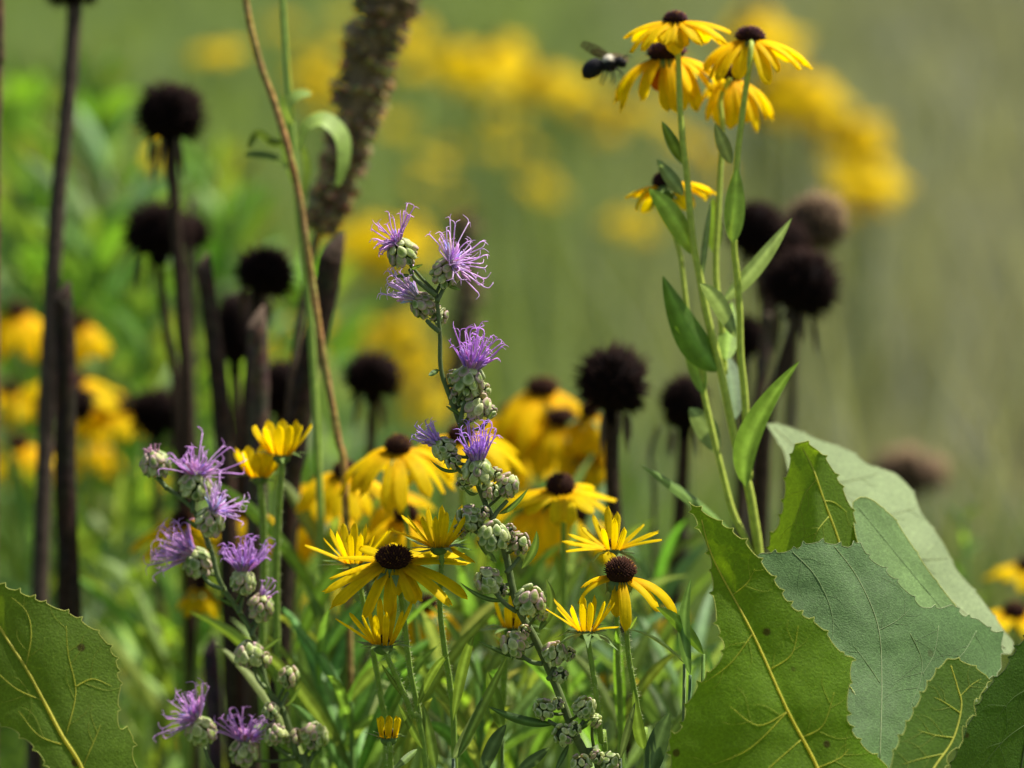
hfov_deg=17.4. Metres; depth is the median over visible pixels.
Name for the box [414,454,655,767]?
leafy plant
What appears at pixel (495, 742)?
narrow leaf plant
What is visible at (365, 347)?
meadow flower
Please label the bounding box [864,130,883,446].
meadow flower
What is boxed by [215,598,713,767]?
leafy plant
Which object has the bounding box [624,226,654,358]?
meadow flower
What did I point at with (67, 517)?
cut stalk
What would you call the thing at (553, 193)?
meadow flower
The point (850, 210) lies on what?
meadow flower
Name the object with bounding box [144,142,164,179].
meadow flower
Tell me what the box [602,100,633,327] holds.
meadow flower
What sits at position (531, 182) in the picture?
meadow flower
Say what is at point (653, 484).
dry stalk
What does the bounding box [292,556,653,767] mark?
narrow leaf plant
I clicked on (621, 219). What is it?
meadow flower
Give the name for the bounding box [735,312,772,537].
dry stalk
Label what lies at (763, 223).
seed head
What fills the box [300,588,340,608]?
meadow flower
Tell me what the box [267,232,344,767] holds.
cut stalk
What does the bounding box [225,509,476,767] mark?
leafy plant
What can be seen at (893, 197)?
meadow flower
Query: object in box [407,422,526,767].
coneflower
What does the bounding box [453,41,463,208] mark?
meadow flower
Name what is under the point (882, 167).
meadow flower
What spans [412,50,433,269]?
meadow flower
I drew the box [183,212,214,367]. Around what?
seed head
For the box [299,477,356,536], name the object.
coneflower
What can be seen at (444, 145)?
meadow flower
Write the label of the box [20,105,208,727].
leafy plant
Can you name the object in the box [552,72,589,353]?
meadow flower
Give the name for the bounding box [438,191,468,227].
meadow flower
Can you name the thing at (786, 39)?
meadow flower
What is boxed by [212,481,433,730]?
leafy plant
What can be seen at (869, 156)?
meadow flower
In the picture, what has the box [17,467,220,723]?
leafy plant
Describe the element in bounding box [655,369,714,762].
seed head
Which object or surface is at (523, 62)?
meadow flower
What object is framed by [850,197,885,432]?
meadow flower
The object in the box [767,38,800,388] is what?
meadow flower
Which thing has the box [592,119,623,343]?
meadow flower
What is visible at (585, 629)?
coneflower
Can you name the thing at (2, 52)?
dry stalk
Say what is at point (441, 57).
meadow flower
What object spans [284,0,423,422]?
dry seed spike
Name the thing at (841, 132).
meadow flower
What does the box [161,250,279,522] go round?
leafy plant
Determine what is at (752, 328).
seed head
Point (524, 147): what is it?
meadow flower
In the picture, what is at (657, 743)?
narrow leaf plant
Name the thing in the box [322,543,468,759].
coneflower
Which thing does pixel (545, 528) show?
coneflower
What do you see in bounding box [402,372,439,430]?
meadow flower
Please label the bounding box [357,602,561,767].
leafy plant
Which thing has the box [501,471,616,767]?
coneflower
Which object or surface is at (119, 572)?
leafy plant
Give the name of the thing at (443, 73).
meadow flower
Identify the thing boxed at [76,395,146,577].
coneflower
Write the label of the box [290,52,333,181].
meadow flower
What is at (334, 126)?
green plant
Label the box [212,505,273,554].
coneflower
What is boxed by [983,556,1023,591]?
coneflower
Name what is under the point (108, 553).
leafy plant
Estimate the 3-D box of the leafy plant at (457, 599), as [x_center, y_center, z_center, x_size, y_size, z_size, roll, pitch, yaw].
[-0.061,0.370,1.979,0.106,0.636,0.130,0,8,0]
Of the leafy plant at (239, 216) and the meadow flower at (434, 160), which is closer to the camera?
the leafy plant at (239, 216)
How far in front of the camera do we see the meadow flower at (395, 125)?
6.52 m
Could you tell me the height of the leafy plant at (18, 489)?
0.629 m
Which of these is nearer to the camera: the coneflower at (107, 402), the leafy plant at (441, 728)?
the leafy plant at (441, 728)
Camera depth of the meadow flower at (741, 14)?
4.66 m
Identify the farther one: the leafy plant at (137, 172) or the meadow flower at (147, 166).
the meadow flower at (147, 166)
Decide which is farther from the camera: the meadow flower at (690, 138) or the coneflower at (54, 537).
the meadow flower at (690, 138)
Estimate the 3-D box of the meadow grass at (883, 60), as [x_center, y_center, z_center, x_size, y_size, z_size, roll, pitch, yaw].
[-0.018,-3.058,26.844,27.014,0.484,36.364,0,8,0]
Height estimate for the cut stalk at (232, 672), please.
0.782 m
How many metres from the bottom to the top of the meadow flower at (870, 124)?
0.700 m
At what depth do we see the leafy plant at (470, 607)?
1.73 m
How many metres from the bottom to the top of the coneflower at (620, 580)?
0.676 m
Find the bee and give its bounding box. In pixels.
[580,41,630,85]
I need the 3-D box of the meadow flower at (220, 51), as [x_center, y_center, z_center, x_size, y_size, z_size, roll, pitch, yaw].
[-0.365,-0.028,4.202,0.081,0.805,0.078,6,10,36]
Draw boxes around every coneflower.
[0,300,41,767]
[0,378,37,767]
[0,432,54,767]
[17,370,124,423]
[29,439,86,606]
[74,312,111,625]
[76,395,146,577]
[76,431,123,596]
[108,458,166,727]
[129,509,218,767]
[175,576,220,767]
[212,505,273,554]
[234,444,285,767]
[252,419,311,767]
[268,522,317,764]
[295,458,394,709]
[297,516,368,760]
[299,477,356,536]
[305,522,393,767]
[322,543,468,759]
[336,598,428,767]
[338,432,455,767]
[357,493,435,767]
[365,503,456,767]
[365,715,406,767]
[388,504,506,767]
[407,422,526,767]
[407,593,459,767]
[475,402,554,735]
[475,486,595,767]
[478,596,547,767]
[485,607,500,715]
[490,460,557,752]
[491,374,580,691]
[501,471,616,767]
[509,406,598,640]
[544,506,604,657]
[546,595,618,751]
[562,506,661,767]
[563,401,604,601]
[563,453,604,660]
[578,551,676,752]
[600,673,637,685]
[613,9,812,555]
[647,597,664,636]
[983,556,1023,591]
[991,600,1023,655]
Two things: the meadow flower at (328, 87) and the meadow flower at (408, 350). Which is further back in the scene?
the meadow flower at (328, 87)
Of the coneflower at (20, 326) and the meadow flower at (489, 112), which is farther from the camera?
the meadow flower at (489, 112)
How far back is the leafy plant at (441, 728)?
1.62 m
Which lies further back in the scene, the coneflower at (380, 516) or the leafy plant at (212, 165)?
the leafy plant at (212, 165)
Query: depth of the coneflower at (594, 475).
1.85 m
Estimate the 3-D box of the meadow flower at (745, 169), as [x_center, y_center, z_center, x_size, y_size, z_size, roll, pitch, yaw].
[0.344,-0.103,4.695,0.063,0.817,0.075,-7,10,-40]
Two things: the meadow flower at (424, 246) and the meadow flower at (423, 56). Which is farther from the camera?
the meadow flower at (423, 56)
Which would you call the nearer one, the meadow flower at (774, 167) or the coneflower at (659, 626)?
the coneflower at (659, 626)
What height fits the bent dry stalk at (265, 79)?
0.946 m
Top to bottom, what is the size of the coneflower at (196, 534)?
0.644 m
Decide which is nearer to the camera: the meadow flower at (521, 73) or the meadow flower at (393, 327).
the meadow flower at (393, 327)
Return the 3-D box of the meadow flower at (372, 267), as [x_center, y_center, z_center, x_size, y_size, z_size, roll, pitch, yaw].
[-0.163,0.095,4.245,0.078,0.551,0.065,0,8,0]
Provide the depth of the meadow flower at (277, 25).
6.75 m
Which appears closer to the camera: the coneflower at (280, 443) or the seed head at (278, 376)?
the coneflower at (280, 443)
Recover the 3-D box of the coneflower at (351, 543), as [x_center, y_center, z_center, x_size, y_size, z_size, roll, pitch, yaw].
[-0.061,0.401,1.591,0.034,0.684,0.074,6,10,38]
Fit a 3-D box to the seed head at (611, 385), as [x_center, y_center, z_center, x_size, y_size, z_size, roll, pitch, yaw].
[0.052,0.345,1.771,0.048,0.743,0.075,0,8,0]
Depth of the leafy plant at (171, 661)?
1.93 m
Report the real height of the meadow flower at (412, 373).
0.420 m
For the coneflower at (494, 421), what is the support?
on the ground at (859, 113)
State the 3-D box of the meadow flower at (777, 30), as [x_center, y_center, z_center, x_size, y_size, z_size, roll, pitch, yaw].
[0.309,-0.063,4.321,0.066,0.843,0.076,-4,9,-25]
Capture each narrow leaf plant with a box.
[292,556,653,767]
[422,671,549,767]
[619,579,704,767]
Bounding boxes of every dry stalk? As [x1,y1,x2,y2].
[0,0,4,132]
[184,199,201,767]
[242,0,354,756]
[648,426,659,665]
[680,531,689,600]
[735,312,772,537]
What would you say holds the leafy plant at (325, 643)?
on the ground at (859, 113)
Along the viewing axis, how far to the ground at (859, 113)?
13.33 m
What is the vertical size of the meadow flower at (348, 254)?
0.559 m
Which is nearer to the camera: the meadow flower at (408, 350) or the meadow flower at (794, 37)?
the meadow flower at (408, 350)
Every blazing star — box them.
[139,426,328,767]
[370,203,620,767]
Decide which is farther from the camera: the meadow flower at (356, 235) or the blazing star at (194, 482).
the meadow flower at (356, 235)
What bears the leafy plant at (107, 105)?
on the ground at (859, 113)
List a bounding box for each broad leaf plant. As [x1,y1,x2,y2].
[0,582,137,767]
[666,422,1023,767]
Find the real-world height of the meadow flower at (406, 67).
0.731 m
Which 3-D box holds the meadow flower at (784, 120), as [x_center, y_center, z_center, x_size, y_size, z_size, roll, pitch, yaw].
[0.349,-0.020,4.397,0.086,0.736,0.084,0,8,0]
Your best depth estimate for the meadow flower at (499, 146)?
6.61 m
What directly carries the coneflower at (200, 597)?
on the ground at (859, 113)
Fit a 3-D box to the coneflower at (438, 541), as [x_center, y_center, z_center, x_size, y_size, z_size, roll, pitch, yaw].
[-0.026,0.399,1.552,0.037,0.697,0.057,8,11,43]
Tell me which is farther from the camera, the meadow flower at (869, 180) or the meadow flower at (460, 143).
the meadow flower at (460, 143)
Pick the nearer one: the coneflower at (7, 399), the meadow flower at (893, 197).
the coneflower at (7, 399)
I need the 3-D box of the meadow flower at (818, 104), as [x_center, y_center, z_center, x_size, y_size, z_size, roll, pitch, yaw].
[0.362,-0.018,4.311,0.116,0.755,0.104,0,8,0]
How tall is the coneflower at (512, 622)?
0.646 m
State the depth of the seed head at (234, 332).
1.85 m
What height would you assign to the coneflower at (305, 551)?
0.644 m
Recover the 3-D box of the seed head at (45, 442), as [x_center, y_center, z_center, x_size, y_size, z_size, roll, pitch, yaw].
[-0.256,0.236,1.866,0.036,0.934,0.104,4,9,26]
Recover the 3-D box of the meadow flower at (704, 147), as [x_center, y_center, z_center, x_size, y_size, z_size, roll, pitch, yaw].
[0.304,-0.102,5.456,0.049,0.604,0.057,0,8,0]
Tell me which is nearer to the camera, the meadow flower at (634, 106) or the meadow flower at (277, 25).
the meadow flower at (634, 106)
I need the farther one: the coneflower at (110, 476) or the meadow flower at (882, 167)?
the meadow flower at (882, 167)
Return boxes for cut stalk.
[54,281,81,617]
[197,252,242,767]
[202,636,223,767]
[243,304,269,767]
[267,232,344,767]
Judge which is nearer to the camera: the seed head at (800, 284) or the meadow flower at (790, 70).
the seed head at (800, 284)
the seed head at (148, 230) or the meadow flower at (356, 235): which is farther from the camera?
the meadow flower at (356, 235)
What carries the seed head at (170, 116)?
on the ground at (859, 113)
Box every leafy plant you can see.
[0,53,93,520]
[0,114,107,518]
[0,174,38,577]
[0,189,111,605]
[0,440,131,628]
[0,528,178,708]
[4,44,148,385]
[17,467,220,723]
[19,189,177,627]
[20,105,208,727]
[68,225,209,719]
[76,275,229,757]
[79,548,213,767]
[80,570,269,767]
[85,157,187,720]
[118,604,305,767]
[161,183,312,695]
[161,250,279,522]
[161,329,275,681]
[165,134,289,451]
[190,594,445,767]
[202,537,354,767]
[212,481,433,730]
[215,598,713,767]
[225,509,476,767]
[242,604,440,767]
[267,345,409,673]
[271,244,381,598]
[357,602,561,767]
[362,496,492,767]
[374,573,603,767]
[407,470,600,739]
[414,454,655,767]
[416,618,603,767]
[445,481,687,767]
[539,615,707,767]
[569,519,721,767]
[579,587,719,724]
[586,597,723,767]
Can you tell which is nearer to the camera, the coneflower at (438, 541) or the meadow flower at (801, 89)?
the coneflower at (438, 541)
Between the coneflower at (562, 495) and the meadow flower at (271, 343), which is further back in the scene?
the meadow flower at (271, 343)
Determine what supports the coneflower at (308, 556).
on the ground at (859, 113)
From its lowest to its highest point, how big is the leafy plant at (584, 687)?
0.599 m
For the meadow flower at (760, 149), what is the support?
on the ground at (859, 113)
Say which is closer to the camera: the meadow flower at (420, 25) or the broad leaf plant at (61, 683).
the broad leaf plant at (61, 683)
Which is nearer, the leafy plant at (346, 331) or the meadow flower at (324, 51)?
the leafy plant at (346, 331)
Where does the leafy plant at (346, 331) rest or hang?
on the ground at (859, 113)
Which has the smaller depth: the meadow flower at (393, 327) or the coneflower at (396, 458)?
the coneflower at (396, 458)
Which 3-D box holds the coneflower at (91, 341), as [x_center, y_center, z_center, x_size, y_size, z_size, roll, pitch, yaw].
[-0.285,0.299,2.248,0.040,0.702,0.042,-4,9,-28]
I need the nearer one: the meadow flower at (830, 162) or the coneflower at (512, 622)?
the coneflower at (512, 622)
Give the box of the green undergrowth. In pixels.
[0,371,1023,767]
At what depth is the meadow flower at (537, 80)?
4.86 m
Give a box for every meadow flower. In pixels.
[127,133,158,161]
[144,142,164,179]
[184,41,249,134]
[263,19,297,231]
[268,321,303,426]
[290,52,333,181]
[291,66,320,206]
[298,87,334,319]
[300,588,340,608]
[310,42,341,245]
[319,75,350,309]
[320,221,388,462]
[324,13,351,111]
[344,239,376,357]
[353,246,402,407]
[355,212,388,319]
[355,336,393,472]
[361,320,389,434]
[363,225,414,415]
[369,313,425,424]
[377,332,415,432]
[378,117,412,210]
[393,58,426,306]
[393,214,425,433]
[398,30,435,308]
[400,339,442,442]
[400,366,436,424]
[400,390,455,504]
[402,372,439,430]
[409,17,434,208]
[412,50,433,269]
[414,154,453,249]
[415,236,441,338]
[424,42,479,336]
[424,58,457,340]
[431,64,473,212]
[431,141,454,212]
[433,44,492,322]
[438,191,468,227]
[447,52,521,423]
[447,80,506,210]
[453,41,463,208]
[454,64,519,224]
[469,139,512,272]
[477,37,529,346]
[479,108,509,267]
[501,105,533,273]
[506,58,530,369]
[509,57,532,324]
[509,73,571,376]
[518,64,568,378]
[519,176,556,297]
[520,140,541,262]
[533,69,589,382]
[533,187,566,281]
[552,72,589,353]
[561,98,597,347]
[571,84,612,345]
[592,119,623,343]
[598,211,654,347]
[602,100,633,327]
[622,98,651,342]
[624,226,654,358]
[636,108,675,268]
[660,110,665,290]
[661,130,697,352]
[687,137,714,283]
[698,161,725,251]
[708,17,777,323]
[722,27,774,460]
[728,8,785,483]
[731,2,780,382]
[734,75,753,362]
[748,98,798,330]
[753,76,776,208]
[754,99,806,421]
[755,72,787,211]
[759,81,840,434]
[760,34,794,202]
[764,77,826,424]
[765,31,810,198]
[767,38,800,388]
[767,74,834,465]
[769,113,809,492]
[771,63,840,435]
[774,116,792,209]
[804,90,855,433]
[807,119,888,433]
[809,104,838,194]
[819,155,888,442]
[823,114,874,459]
[825,168,913,455]
[827,180,892,451]
[828,142,876,456]
[829,159,900,452]
[838,137,892,445]
[838,171,899,440]
[841,204,855,366]
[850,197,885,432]
[854,152,879,429]
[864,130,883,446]
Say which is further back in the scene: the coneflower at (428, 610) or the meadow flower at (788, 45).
the meadow flower at (788, 45)
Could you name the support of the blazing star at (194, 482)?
on the ground at (859, 113)
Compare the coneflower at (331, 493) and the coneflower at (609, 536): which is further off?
the coneflower at (331, 493)
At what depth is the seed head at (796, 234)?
1.94 m
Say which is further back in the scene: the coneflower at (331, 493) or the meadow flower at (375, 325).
the meadow flower at (375, 325)
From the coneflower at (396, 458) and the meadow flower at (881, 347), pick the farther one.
the meadow flower at (881, 347)
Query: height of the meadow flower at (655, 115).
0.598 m
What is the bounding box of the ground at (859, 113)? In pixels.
[448,112,951,190]
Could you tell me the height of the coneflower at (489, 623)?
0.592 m
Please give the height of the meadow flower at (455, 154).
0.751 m
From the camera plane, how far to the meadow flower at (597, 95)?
5.26 m
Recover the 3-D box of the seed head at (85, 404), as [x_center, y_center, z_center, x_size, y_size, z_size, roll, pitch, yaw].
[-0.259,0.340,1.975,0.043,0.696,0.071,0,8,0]
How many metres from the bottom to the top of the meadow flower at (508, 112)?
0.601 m
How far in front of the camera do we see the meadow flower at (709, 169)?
5.39 m
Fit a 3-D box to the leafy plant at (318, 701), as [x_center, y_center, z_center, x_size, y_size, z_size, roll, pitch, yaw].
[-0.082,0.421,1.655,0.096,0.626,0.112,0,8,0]
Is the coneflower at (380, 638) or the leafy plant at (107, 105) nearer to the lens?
the coneflower at (380, 638)
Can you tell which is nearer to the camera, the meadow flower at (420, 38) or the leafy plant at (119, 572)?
the leafy plant at (119, 572)
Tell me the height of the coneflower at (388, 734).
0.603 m
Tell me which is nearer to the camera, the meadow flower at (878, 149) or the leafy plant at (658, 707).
the leafy plant at (658, 707)
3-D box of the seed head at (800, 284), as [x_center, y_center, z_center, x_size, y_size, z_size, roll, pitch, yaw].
[0.157,0.312,1.867,0.057,0.783,0.085,0,8,0]
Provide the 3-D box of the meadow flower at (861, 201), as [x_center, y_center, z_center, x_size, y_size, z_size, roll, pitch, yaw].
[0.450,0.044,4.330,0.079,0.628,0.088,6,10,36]
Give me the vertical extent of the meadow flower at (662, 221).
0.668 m
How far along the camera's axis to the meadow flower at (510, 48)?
4.89 m
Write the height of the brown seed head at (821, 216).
0.802 m
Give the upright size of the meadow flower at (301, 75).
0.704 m
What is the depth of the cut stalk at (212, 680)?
1.79 m
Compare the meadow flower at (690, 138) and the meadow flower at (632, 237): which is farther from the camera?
the meadow flower at (690, 138)
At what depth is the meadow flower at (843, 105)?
4.49 m
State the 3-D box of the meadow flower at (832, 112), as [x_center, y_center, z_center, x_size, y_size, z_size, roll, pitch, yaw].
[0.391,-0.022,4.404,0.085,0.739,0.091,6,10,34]
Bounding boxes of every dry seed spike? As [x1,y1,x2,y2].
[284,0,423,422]
[435,209,485,766]
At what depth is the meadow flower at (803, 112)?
4.25 m
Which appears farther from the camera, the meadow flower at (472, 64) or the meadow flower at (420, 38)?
the meadow flower at (420, 38)
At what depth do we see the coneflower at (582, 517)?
1.77 m
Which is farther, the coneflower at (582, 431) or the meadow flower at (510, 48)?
the meadow flower at (510, 48)
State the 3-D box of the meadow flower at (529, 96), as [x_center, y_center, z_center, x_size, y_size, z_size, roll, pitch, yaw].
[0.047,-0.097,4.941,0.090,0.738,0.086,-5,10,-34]
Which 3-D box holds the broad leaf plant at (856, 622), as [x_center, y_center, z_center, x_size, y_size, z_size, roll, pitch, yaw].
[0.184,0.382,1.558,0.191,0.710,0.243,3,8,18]
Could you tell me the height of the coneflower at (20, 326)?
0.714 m
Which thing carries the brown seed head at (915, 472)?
on the ground at (859, 113)
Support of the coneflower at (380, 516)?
on the ground at (859, 113)
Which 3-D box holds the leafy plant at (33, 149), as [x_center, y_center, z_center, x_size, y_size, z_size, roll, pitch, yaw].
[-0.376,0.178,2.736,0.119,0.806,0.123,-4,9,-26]
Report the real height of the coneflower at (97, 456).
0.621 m
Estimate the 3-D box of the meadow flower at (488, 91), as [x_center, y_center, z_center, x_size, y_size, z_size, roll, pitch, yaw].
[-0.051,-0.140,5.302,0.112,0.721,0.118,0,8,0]
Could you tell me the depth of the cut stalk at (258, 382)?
1.75 m
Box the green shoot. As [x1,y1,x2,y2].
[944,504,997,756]
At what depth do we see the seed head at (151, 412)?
1.98 m
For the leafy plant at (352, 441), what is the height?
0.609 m
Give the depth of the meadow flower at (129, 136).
3.80 m
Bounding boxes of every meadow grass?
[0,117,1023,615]
[1,0,1023,211]
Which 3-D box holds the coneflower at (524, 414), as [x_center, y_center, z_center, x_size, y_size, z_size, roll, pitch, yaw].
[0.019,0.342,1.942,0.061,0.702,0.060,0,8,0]
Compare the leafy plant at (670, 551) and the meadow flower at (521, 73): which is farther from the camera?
the meadow flower at (521, 73)
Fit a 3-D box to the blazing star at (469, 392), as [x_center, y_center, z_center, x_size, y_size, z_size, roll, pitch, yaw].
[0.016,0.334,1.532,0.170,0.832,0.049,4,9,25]
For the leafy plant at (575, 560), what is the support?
on the ground at (859, 113)
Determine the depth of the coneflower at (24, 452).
2.15 m
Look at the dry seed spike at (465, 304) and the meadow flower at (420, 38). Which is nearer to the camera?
the dry seed spike at (465, 304)
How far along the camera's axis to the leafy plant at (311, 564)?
1.90 m
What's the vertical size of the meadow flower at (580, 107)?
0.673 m
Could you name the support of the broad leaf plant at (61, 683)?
on the ground at (859, 113)
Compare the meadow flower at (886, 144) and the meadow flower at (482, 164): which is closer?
the meadow flower at (886, 144)
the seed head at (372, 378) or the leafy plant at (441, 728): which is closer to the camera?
the leafy plant at (441, 728)
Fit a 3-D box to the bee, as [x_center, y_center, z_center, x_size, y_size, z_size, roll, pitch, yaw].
[0.045,-0.154,1.602,0.025,0.022,0.017,0,8,0]
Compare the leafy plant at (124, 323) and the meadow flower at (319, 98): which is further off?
the meadow flower at (319, 98)
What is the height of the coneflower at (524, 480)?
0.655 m
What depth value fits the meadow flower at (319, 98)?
5.59 m
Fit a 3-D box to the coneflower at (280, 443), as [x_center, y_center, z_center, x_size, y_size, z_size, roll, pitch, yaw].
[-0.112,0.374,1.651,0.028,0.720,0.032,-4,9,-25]
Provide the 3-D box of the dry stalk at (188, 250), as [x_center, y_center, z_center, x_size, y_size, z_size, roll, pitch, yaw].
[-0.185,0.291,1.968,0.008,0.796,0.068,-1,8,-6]
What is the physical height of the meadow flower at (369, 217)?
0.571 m
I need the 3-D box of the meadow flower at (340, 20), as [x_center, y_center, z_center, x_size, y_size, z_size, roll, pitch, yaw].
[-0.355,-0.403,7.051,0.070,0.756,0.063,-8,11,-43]
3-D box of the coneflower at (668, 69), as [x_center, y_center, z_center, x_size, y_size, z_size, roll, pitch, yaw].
[0.096,0.275,1.649,0.094,0.916,0.117,0,8,0]
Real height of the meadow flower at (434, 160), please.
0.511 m
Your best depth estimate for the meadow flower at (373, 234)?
4.19 m
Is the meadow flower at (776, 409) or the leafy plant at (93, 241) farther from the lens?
the meadow flower at (776, 409)
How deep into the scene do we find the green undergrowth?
3.08 m
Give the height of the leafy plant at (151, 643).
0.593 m
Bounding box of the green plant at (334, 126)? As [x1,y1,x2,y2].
[245,0,350,767]
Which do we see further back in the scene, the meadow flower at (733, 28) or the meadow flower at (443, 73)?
the meadow flower at (443, 73)
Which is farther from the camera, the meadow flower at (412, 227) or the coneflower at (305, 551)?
the meadow flower at (412, 227)
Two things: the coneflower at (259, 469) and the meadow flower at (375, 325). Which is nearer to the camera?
the coneflower at (259, 469)
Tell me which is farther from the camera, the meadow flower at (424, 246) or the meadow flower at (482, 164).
the meadow flower at (482, 164)
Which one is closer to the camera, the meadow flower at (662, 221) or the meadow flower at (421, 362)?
the meadow flower at (421, 362)
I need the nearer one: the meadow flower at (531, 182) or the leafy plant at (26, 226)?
the leafy plant at (26, 226)
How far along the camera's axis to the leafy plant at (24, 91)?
2.89 m
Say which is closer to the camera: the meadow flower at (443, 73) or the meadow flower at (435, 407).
the meadow flower at (435, 407)
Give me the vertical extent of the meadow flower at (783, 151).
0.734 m
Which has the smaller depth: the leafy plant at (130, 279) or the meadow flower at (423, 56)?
the leafy plant at (130, 279)
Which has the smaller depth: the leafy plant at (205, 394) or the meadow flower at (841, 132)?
the leafy plant at (205, 394)
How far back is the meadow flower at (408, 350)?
3.85 m
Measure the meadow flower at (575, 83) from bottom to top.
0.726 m
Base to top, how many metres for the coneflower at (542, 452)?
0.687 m
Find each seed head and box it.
[26,0,101,767]
[32,378,100,608]
[114,196,201,688]
[122,381,174,767]
[130,76,212,767]
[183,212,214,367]
[218,291,249,552]
[229,238,299,634]
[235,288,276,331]
[269,354,290,488]
[335,346,406,663]
[567,338,657,767]
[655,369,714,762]
[722,196,789,551]
[731,310,761,532]
[740,214,813,537]
[755,241,846,552]
[780,184,851,498]
[865,441,952,499]
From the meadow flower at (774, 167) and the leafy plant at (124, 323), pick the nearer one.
the leafy plant at (124, 323)
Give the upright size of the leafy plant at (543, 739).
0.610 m
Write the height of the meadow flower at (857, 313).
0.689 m
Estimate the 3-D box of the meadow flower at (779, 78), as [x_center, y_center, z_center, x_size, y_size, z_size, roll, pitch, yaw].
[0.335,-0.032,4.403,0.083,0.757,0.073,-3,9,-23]
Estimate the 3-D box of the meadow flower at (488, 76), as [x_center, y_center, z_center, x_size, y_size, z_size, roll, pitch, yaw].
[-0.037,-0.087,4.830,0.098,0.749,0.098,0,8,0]
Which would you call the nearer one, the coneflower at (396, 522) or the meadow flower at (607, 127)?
the coneflower at (396, 522)
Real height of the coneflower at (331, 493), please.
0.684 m
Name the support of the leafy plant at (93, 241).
on the ground at (859, 113)
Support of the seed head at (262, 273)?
on the ground at (859, 113)
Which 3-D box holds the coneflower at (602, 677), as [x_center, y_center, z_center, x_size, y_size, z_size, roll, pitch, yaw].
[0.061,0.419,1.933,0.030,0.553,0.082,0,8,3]
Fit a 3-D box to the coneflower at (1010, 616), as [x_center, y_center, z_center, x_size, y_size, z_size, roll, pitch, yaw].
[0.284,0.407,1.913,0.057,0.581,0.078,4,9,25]
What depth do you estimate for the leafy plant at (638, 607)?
1.75 m
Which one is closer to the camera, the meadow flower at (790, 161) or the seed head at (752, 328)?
the seed head at (752, 328)
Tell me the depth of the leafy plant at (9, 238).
2.70 m

